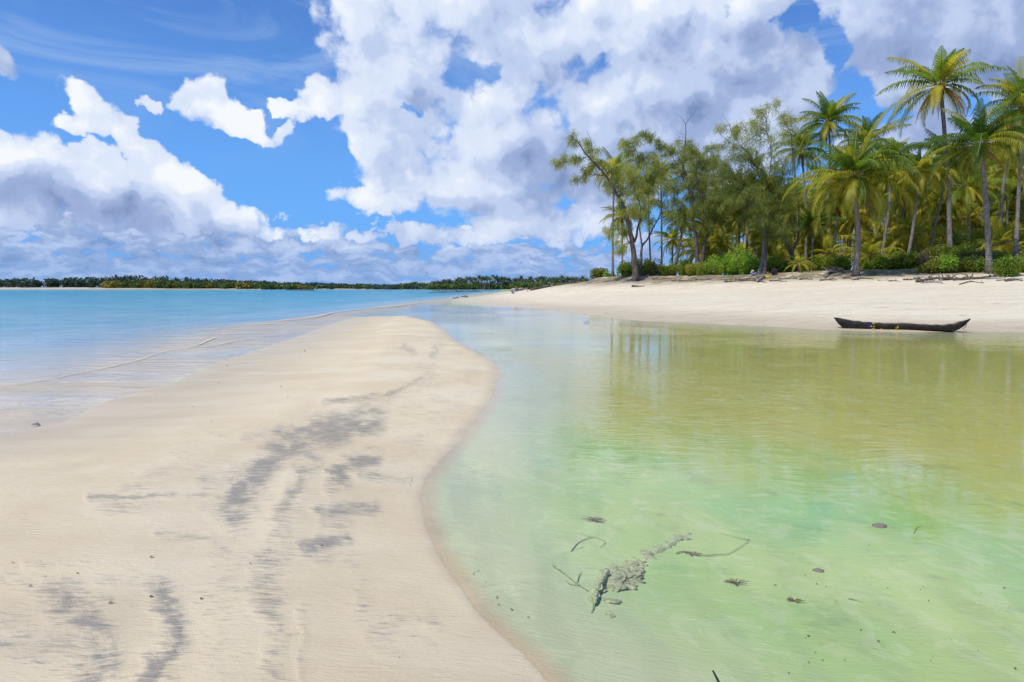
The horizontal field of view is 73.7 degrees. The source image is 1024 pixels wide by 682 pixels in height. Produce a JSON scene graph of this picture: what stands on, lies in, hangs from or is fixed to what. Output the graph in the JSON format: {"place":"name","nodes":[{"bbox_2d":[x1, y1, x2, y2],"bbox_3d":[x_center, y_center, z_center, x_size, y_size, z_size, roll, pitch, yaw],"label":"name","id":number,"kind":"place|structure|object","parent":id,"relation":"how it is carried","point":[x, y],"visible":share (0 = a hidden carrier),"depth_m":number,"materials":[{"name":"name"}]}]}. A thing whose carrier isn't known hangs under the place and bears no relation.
{"place":"outdoors","nodes":[
{"label":"outdoors","id":0,"kind":"place"},
{"bbox_2d":[0,267,1023,681],"bbox_3d":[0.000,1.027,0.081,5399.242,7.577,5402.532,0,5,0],"label":"ground","id":1,"kind":"structure","parent":0,"point":[358,497],"depth_m":5.64,"materials":[{"name":"sand"}]},
{"bbox_2d":[100,278,315,289],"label":"shore scrub","id":2,"kind":"object","parent":1,"relation":"on","point":[157,283],"visible":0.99,"depth_m":522.05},
{"bbox_2d":[0,274,424,289],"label":"wood","id":3,"kind":"object","parent":1,"relation":"on","point":[68,282],"visible":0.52,"depth_m":550.66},
{"bbox_2d":[308,281,577,289],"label":"mangroves","id":4,"kind":"object","parent":1,"relation":"on","point":[472,286],"visible":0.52,"depth_m":512.21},
{"bbox_2d":[552,564,588,590],"bbox_3d":[0.375,1.402,4.051,0.158,0.030,0.383,-1,5,-17],"label":"sunken branch","id":5,"kind":"object","parent":1,"relation":"on","point":[559,569],"visible":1,"depth_m":4.03,"materials":[{"name":"grey wood"}]},
{"bbox_2d":[589,267,609,278],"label":"bush","id":6,"kind":"object","parent":1,"relation":"on","point":[597,272],"visible":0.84,"depth_m":96.35,"materials":[{"name":"green plant"}]},
{"bbox_2d":[549,128,650,281],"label":"she oak tree","id":7,"kind":"object","parent":1,"relation":"on","point":[632,172],"visible":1,"depth_m":76.70,"materials":[{"name":"green plant"}]},
{"bbox_2d":[588,146,637,276],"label":"palm tree","id":8,"kind":"object","parent":1,"relation":"on","point":[614,160],"visible":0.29,"depth_m":88.39,"materials":[{"name":"green plant"}]},
{"bbox_2d":[599,193,635,263],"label":"palm tree","id":9,"kind":"object","parent":1,"relation":"on","point":[608,216],"visible":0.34,"depth_m":94.80,"materials":[{"name":"green plant"}]},
{"bbox_2d":[616,260,640,276],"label":"bush","id":10,"kind":"object","parent":1,"relation":"on","point":[624,269],"visible":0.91,"depth_m":83.15,"materials":[{"name":"green plant"}]},
{"bbox_2d":[587,532,691,618],"bbox_3d":[0.803,1.463,4.454,0.359,0.266,2.022,2,5,27],"label":"sunken log","id":11,"kind":"object","parent":1,"relation":"on","point":[614,577],"visible":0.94,"depth_m":4.14,"materials":[{"name":"grey wood"}]},
{"bbox_2d":[617,132,677,275],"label":"she oak tree","id":12,"kind":"object","parent":1,"relation":"on","point":[648,186],"visible":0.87,"depth_m":81.75,"materials":[{"name":"green plant"}]},
{"bbox_2d":[637,258,660,275],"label":"bush","id":13,"kind":"object","parent":1,"relation":"on","point":[648,266],"visible":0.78,"depth_m":82.87,"materials":[{"name":"green plant"}]},
{"bbox_2d":[633,169,669,260],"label":"palm tree","id":14,"kind":"object","parent":1,"relation":"on","point":[647,176],"visible":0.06,"depth_m":93.18,"materials":[{"name":"green plant"}]},
{"bbox_2d":[645,158,681,263],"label":"palm tree","id":15,"kind":"object","parent":1,"relation":"on","point":[664,161],"visible":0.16,"depth_m":96.66,"materials":[{"name":"green plant"}]},
{"bbox_2d":[658,263,677,275],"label":"bush","id":16,"kind":"object","parent":1,"relation":"on","point":[668,270],"visible":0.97,"depth_m":79.37,"materials":[{"name":"green plant"}]},
{"bbox_2d":[652,226,693,275],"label":"palm tree","id":17,"kind":"object","parent":1,"relation":"on","point":[673,242],"visible":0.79,"depth_m":92.63,"materials":[{"name":"green plant"}]},
{"bbox_2d":[634,112,731,275],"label":"she oak tree","id":18,"kind":"object","parent":1,"relation":"on","point":[695,186],"visible":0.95,"depth_m":78.67,"materials":[{"name":"green plant"}]},
{"bbox_2d":[659,203,709,275],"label":"palm tree","id":19,"kind":"object","parent":1,"relation":"on","point":[688,232],"visible":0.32,"depth_m":83.03,"materials":[{"name":"green plant"}]},
{"bbox_2d":[676,257,692,275],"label":"bush","id":20,"kind":"object","parent":1,"relation":"on","point":[681,268],"visible":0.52,"depth_m":80.86,"materials":[{"name":"green plant"}]},
{"bbox_2d":[684,261,703,275],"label":"bush","id":21,"kind":"object","parent":1,"relation":"on","point":[690,270],"visible":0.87,"depth_m":76.11,"materials":[{"name":"green plant"}]},
{"bbox_2d":[665,144,728,245],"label":"she oak tree","id":22,"kind":"object","parent":1,"relation":"on","point":[705,192],"visible":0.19,"depth_m":86.66,"materials":[{"name":"green plant"}]},
{"bbox_2d":[673,232,725,263],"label":"palm tree","id":23,"kind":"object","parent":1,"relation":"on","point":[691,243],"visible":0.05,"depth_m":98.63,"materials":[{"name":"green plant"}]},
{"bbox_2d":[669,218,735,263],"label":"palm tree","id":24,"kind":"object","parent":1,"relation":"on","point":[701,241],"visible":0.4,"depth_m":86.47,"materials":[{"name":"green plant"}]},
{"bbox_2d":[694,259,723,274],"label":"bush","id":25,"kind":"object","parent":1,"relation":"on","point":[712,269],"visible":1,"depth_m":75.38,"materials":[{"name":"green plant"}]},
{"bbox_2d":[675,532,749,555],"bbox_3d":[1.495,1.503,5.008,0.239,0.102,0.821,4,6,40],"label":"sunken branch","id":26,"kind":"object","parent":1,"relation":"on","point":[715,554],"visible":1,"depth_m":4.84,"materials":[{"name":"brown wood"}]},
{"bbox_2d":[702,253,737,274],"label":"bush","id":27,"kind":"object","parent":1,"relation":"on","point":[730,266],"visible":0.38,"depth_m":77.15,"materials":[{"name":"green plant"}]},
{"bbox_2d":[696,217,744,256],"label":"palm tree","id":28,"kind":"object","parent":1,"relation":"on","point":[735,233],"visible":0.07,"depth_m":93.18,"materials":[{"name":"green plant"}]},
{"bbox_2d":[699,222,742,274],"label":"palm tree","id":29,"kind":"object","parent":1,"relation":"on","point":[718,240],"visible":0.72,"depth_m":84.87,"materials":[{"name":"green plant"}]},
{"bbox_2d":[704,187,750,274],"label":"palm tree","id":30,"kind":"object","parent":1,"relation":"on","point":[724,215],"visible":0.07,"depth_m":88.64,"materials":[{"name":"green plant"}]},
{"bbox_2d":[718,245,752,274],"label":"bush","id":31,"kind":"object","parent":1,"relation":"on","point":[731,256],"visible":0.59,"depth_m":78.40,"materials":[{"name":"green plant"}]},
{"bbox_2d":[717,204,767,274],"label":"palm tree","id":32,"kind":"object","parent":1,"relation":"on","point":[733,222],"visible":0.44,"depth_m":86.75,"materials":[{"name":"green plant"}]},
{"bbox_2d":[713,167,771,251],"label":"palm tree","id":33,"kind":"object","parent":1,"relation":"on","point":[731,213],"visible":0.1,"depth_m":83.31,"materials":[{"name":"green plant"}]},
{"bbox_2d":[738,253,760,274],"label":"bush","id":34,"kind":"object","parent":1,"relation":"on","point":[753,261],"visible":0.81,"depth_m":77.12,"materials":[{"name":"green plant"}]},
{"bbox_2d":[706,138,809,273],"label":"she oak tree","id":35,"kind":"object","parent":1,"relation":"on","point":[736,179],"visible":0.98,"depth_m":71.58,"materials":[{"name":"green plant"}]},
{"bbox_2d":[712,96,810,271],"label":"she oak tree","id":36,"kind":"object","parent":1,"relation":"on","point":[753,126],"visible":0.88,"depth_m":74.33,"materials":[{"name":"green plant"}]},
{"bbox_2d":[735,216,788,255],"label":"palm tree","id":37,"kind":"object","parent":1,"relation":"on","point":[754,237],"visible":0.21,"depth_m":88.70,"materials":[{"name":"green plant"}]},
{"bbox_2d":[735,167,799,273],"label":"palm tree","id":38,"kind":"object","parent":1,"relation":"on","point":[761,267],"visible":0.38,"depth_m":73.54,"materials":[{"name":"green plant"}]},
{"bbox_2d":[744,231,800,273],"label":"palm tree","id":39,"kind":"object","parent":1,"relation":"on","point":[769,252],"visible":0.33,"depth_m":88.82,"materials":[{"name":"green plant"}]},
{"bbox_2d":[767,255,784,272],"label":"bush","id":40,"kind":"object","parent":1,"relation":"on","point":[773,261],"visible":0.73,"depth_m":76.26,"materials":[{"name":"green plant"}]},
{"bbox_2d":[767,240,800,273],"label":"palm tree","id":41,"kind":"object","parent":1,"relation":"on","point":[780,252],"visible":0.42,"depth_m":79.19,"materials":[{"name":"green plant"}]},
{"bbox_2d":[777,261,791,272],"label":"bush","id":42,"kind":"object","parent":1,"relation":"on","point":[784,265],"visible":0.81,"depth_m":76.07,"materials":[{"name":"green plant"}]},
{"bbox_2d":[777,184,816,252],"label":"palm tree","id":43,"kind":"object","parent":1,"relation":"on","point":[794,218],"visible":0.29,"depth_m":86.23,"materials":[{"name":"green plant"}]},
{"bbox_2d":[768,129,828,258],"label":"palm tree","id":44,"kind":"object","parent":1,"relation":"on","point":[807,157],"visible":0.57,"depth_m":84.11,"materials":[{"name":"green plant"}]},
{"bbox_2d":[775,179,821,257],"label":"palm tree","id":45,"kind":"object","parent":1,"relation":"on","point":[800,189],"visible":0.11,"depth_m":92.05,"materials":[{"name":"green plant"}]},
{"bbox_2d":[785,250,813,272],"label":"palm tree","id":46,"kind":"object","parent":1,"relation":"on","point":[798,260],"visible":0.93,"depth_m":71.07,"materials":[{"name":"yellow plant"}]},
{"bbox_2d":[802,262,816,270],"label":"bush","id":47,"kind":"object","parent":1,"relation":"on","point":[810,268],"visible":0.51,"depth_m":73.24,"materials":[{"name":"green plant"}]},
{"bbox_2d":[788,228,841,261],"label":"palm tree","id":48,"kind":"object","parent":1,"relation":"on","point":[809,255],"visible":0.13,"depth_m":90.92,"materials":[{"name":"green plant"}]},
{"bbox_2d":[785,202,848,259],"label":"palm tree","id":49,"kind":"object","parent":1,"relation":"on","point":[808,221],"visible":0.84,"depth_m":79.09,"materials":[{"name":"green plant"}]},
{"bbox_2d":[809,256,832,270],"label":"bush","id":50,"kind":"object","parent":1,"relation":"on","point":[821,265],"visible":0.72,"depth_m":75.03,"materials":[{"name":"green plant"}]},
{"bbox_2d":[792,228,854,257],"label":"palm tree","id":51,"kind":"object","parent":1,"relation":"on","point":[801,245],"visible":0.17,"depth_m":90.58,"materials":[{"name":"green plant"}]},
{"bbox_2d":[788,91,865,253],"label":"palm tree","id":52,"kind":"object","parent":1,"relation":"on","point":[832,110],"visible":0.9,"depth_m":79.61,"materials":[{"name":"green plant"}]},
{"bbox_2d":[804,230,854,262],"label":"palm tree","id":53,"kind":"object","parent":1,"relation":"on","point":[828,246],"visible":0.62,"depth_m":76.78,"materials":[{"name":"green plant"}]},
{"bbox_2d":[798,159,862,241],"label":"palm tree","id":54,"kind":"object","parent":1,"relation":"on","point":[823,184],"visible":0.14,"depth_m":96.66,"materials":[{"name":"green plant"}]},
{"bbox_2d":[805,182,860,257],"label":"palm tree","id":55,"kind":"object","parent":1,"relation":"on","point":[837,207],"visible":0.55,"depth_m":81.15,"materials":[{"name":"green plant"}]},
{"bbox_2d":[825,254,853,269],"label":"bush","id":56,"kind":"object","parent":1,"relation":"on","point":[842,261],"visible":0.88,"depth_m":73.39,"materials":[{"name":"green plant"}]},
{"bbox_2d":[818,205,866,246],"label":"palm tree","id":57,"kind":"object","parent":1,"relation":"on","point":[843,223],"visible":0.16,"depth_m":96.25,"materials":[{"name":"green plant"}]},
{"bbox_2d":[781,102,923,275],"bbox_3d":[32.054,-14.186,65.160,12.192,16.199,9.998,2,5,27],"label":"palm tree","id":58,"kind":"object","parent":1,"relation":"on","point":[851,162],"visible":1,"depth_m":64.98,"materials":[{"name":"green plant"}]},
{"bbox_2d":[831,207,887,248],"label":"palm tree","id":59,"kind":"object","parent":1,"relation":"on","point":[852,225],"visible":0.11,"depth_m":98.00,"materials":[{"name":"green plant"}]},
{"bbox_2d":[833,198,890,269],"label":"palm tree","id":60,"kind":"object","parent":1,"relation":"on","point":[864,217],"visible":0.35,"depth_m":91.76,"materials":[{"name":"green plant"}]},
{"bbox_2d":[833,241,905,269],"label":"palm tree","id":61,"kind":"object","parent":1,"relation":"on","point":[871,248],"visible":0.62,"depth_m":75.02,"materials":[{"name":"green plant"}]},
{"bbox_2d":[828,112,912,239],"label":"palm tree","id":62,"kind":"object","parent":1,"relation":"on","point":[874,136],"visible":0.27,"depth_m":89.23,"materials":[{"name":"green plant"}]},
{"bbox_2d":[846,224,895,267],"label":"palm tree","id":63,"kind":"object","parent":1,"relation":"on","point":[865,240],"visible":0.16,"depth_m":90.44,"materials":[{"name":"green plant"}]},
{"bbox_2d":[867,253,890,269],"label":"bush","id":64,"kind":"object","parent":1,"relation":"on","point":[879,263],"visible":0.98,"depth_m":72.22,"materials":[{"name":"green plant"}]},
{"bbox_2d":[850,223,910,242],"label":"palm tree","id":65,"kind":"object","parent":1,"relation":"on","point":[881,227],"visible":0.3,"depth_m":90.05,"materials":[{"name":"green plant"}]},
{"bbox_2d":[864,159,912,228],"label":"palm tree","id":66,"kind":"object","parent":1,"relation":"on","point":[883,188],"visible":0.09,"depth_m":87.95,"materials":[{"name":"green plant"}]},
{"bbox_2d":[861,236,927,254],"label":"palm tree","id":67,"kind":"object","parent":1,"relation":"on","point":[888,243],"visible":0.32,"depth_m":82.97,"materials":[{"name":"green plant"}]},
{"bbox_2d":[884,251,905,268],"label":"bush","id":68,"kind":"object","parent":1,"relation":"on","point":[889,255],"visible":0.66,"depth_m":72.10,"materials":[{"name":"green plant"}]},
{"bbox_2d":[855,134,936,254],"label":"palm tree","id":69,"kind":"object","parent":1,"relation":"on","point":[903,145],"visible":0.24,"depth_m":77.50,"materials":[{"name":"green plant"}]},
{"bbox_2d":[873,201,920,226],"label":"palm tree","id":70,"kind":"object","parent":1,"relation":"on","point":[891,222],"visible":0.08,"depth_m":97.69,"materials":[{"name":"green plant"}]},
{"bbox_2d":[834,317,970,331],"bbox_3d":[14.250,-0.623,25.094,4.396,0.488,0.649,2,5,23],"label":"canoe","id":71,"kind":"object","parent":1,"relation":"on","point":[852,324],"visible":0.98,"depth_m":24.89,"materials":[{"name":"brown wood"}]},
{"bbox_2d":[890,249,918,268],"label":"bush","id":72,"kind":"object","parent":1,"relation":"on","point":[909,261],"visible":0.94,"depth_m":71.12,"materials":[{"name":"green plant"}]},
{"bbox_2d":[873,235,935,254],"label":"palm tree","id":73,"kind":"object","parent":1,"relation":"on","point":[913,242],"visible":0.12,"depth_m":87.08,"materials":[{"name":"green plant"}]},
{"bbox_2d":[886,187,939,229],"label":"palm tree","id":74,"kind":"object","parent":1,"relation":"on","point":[897,211],"visible":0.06,"depth_m":96.83,"materials":[{"name":"green plant"}]},
{"bbox_2d":[875,212,952,251],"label":"palm tree","id":75,"kind":"object","parent":1,"relation":"on","point":[919,234],"visible":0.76,"depth_m":80.93,"materials":[{"name":"green plant"}]},
{"bbox_2d":[878,167,951,254],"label":"palm tree","id":76,"kind":"object","parent":1,"relation":"on","point":[905,205],"visible":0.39,"depth_m":82.65,"materials":[{"name":"green plant"}]},
{"bbox_2d":[877,146,961,268],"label":"palm tree","id":77,"kind":"object","parent":1,"relation":"on","point":[923,171],"visible":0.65,"depth_m":74.37,"materials":[{"name":"green plant"}]},
{"bbox_2d":[916,256,941,272],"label":"bush","id":78,"kind":"object","parent":1,"relation":"on","point":[930,266],"visible":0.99,"depth_m":66.32,"materials":[{"name":"green plant"}]},
{"bbox_2d":[916,249,942,266],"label":"bush","id":79,"kind":"object","parent":1,"relation":"on","point":[922,258],"visible":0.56,"depth_m":70.08,"materials":[{"name":"green plant"}]},
{"bbox_2d":[902,182,975,229],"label":"palm tree","id":80,"kind":"object","parent":1,"relation":"on","point":[930,209],"visible":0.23,"depth_m":90.79,"materials":[{"name":"green plant"}]},
{"bbox_2d":[915,273,962,282],"bbox_3d":[36.690,-5.465,58.730,3.882,0.909,1.115,1,5,12],"label":"driftwood log","id":81,"kind":"object","parent":1,"relation":"on","point":[930,278],"visible":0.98,"depth_m":58.76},
{"bbox_2d":[876,45,1007,246],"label":"palm tree","id":82,"kind":"object","parent":1,"relation":"on","point":[945,71],"visible":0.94,"depth_m":72.02,"materials":[{"name":"green plant"}]},
{"bbox_2d":[915,191,976,240],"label":"palm tree","id":83,"kind":"object","parent":1,"relation":"on","point":[942,221],"visible":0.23,"depth_m":91.53,"materials":[{"name":"green plant"}]},
{"bbox_2d":[934,253,959,272],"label":"bush","id":84,"kind":"object","parent":1,"relation":"on","point":[949,262],"visible":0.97,"depth_m":65.15,"materials":[{"name":"green plant"}]},
{"bbox_2d":[902,128,992,253],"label":"palm tree","id":85,"kind":"object","parent":1,"relation":"on","point":[973,174],"visible":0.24,"depth_m":78.17,"materials":[{"name":"green plant"}]},
{"bbox_2d":[923,241,975,259],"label":"bush","id":86,"kind":"object","parent":1,"relation":"on","point":[935,251],"visible":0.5,"depth_m":69.54,"materials":[{"name":"green plant"}]},
{"bbox_2d":[919,224,984,249],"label":"palm tree","id":87,"kind":"object","parent":1,"relation":"on","point":[958,238],"visible":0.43,"depth_m":80.78,"materials":[{"name":"green plant"}]},
{"bbox_2d":[925,183,981,223],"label":"palm tree","id":88,"kind":"object","parent":1,"relation":"on","point":[962,204],"visible":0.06,"depth_m":98.79,"materials":[{"name":"green plant"}]},
{"bbox_2d":[941,242,979,258],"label":"bush","id":89,"kind":"object","parent":1,"relation":"on","point":[955,251],"visible":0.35,"depth_m":68.79,"materials":[{"name":"green plant"}]},
{"bbox_2d":[902,88,1023,273],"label":"palm tree","id":90,"kind":"object","parent":1,"relation":"on","point":[978,132],"visible":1,"depth_m":61.47,"materials":[{"name":"green plant"}]},
{"bbox_2d":[951,254,978,272],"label":"bush","id":91,"kind":"object","parent":1,"relation":"on","point":[966,264],"visible":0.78,"depth_m":65.19,"materials":[{"name":"green plant"}]},
{"bbox_2d":[923,159,1021,251],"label":"palm tree","id":92,"kind":"object","parent":1,"relation":"on","point":[969,189],"visible":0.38,"depth_m":85.10,"materials":[{"name":"green plant"}]},
{"bbox_2d":[952,202,999,238],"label":"palm tree","id":93,"kind":"object","parent":1,"relation":"on","point":[977,221],"visible":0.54,"depth_m":91.72,"materials":[{"name":"green plant"}]},
{"bbox_2d":[951,272,1000,280],"bbox_3d":[39.673,-5.654,58.545,4.689,0.961,1.522,0,5,0],"label":"driftwood log","id":94,"kind":"object","parent":1,"relation":"on","point":[967,277],"visible":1,"depth_m":58.36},
{"bbox_2d":[972,256,984,271],"bbox_3d":[44.580,-7.254,64.525,2.134,1.722,1.946,0,5,0],"label":"bush","id":95,"kind":"object","parent":1,"relation":"on","point":[979,264],"visible":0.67,"depth_m":64.28,"materials":[{"name":"green plant"}]},
{"bbox_2d":[963,222,1023,252],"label":"palm tree","id":96,"kind":"object","parent":1,"relation":"on","point":[982,233],"visible":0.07,"depth_m":90.05,"materials":[{"name":"green plant"}]},
{"bbox_2d":[964,110,1023,249],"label":"palm tree","id":97,"kind":"object","parent":1,"relation":"on","point":[1003,186],"visible":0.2,"depth_m":75.76,"materials":[{"name":"green plant"}]},
{"bbox_2d":[983,249,1009,259],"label":"bush","id":98,"kind":"object","parent":1,"relation":"on","point":[996,253],"visible":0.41,"depth_m":66.81,"materials":[{"name":"green plant"}]},
{"bbox_2d":[970,216,1023,257],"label":"palm tree","id":99,"kind":"object","parent":1,"relation":"on","point":[1001,236],"visible":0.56,"depth_m":74.45,"materials":[{"name":"green plant"}]},
{"bbox_2d":[971,55,1023,257],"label":"palm tree","id":100,"kind":"object","parent":1,"relation":"on","point":[1006,85],"visible":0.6,"depth_m":66.39,"materials":[{"name":"green plant"}]},
{"bbox_2d":[973,176,1023,218],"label":"palm tree","id":101,"kind":"object","parent":1,"relation":"on","point":[1013,193],"visible":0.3,"depth_m":93.91,"materials":[{"name":"green plant"}]},
{"bbox_2d":[980,153,1023,257],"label":"palm tree","id":102,"kind":"object","parent":1,"relation":"on","point":[1008,190],"visible":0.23,"depth_m":86.87,"materials":[{"name":"green plant"}]},
{"bbox_2d":[990,255,1023,276],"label":"bush","id":103,"kind":"object","parent":1,"relation":"on","point":[1008,267],"visible":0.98,"depth_m":59.12,"materials":[{"name":"green plant"}]},
{"bbox_2d":[990,192,1023,229],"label":"palm tree","id":104,"kind":"object","parent":1,"relation":"on","point":[1012,206],"visible":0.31,"depth_m":93.74,"materials":[{"name":"green plant"}]},
{"bbox_2d":[994,208,1023,231],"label":"palm tree","id":105,"kind":"object","parent":1,"relation":"on","point":[1021,218],"visible":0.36,"depth_m":89.99,"materials":[{"name":"green plant"}]},
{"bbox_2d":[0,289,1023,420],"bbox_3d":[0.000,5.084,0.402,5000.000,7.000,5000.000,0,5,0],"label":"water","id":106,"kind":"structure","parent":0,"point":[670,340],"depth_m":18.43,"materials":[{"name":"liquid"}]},
{"bbox_2d":[0,0,1023,286],"label":"sky","id":107,"kind":"structure","parent":0,"point":[371,142],"materials":[{"name":"blue"}]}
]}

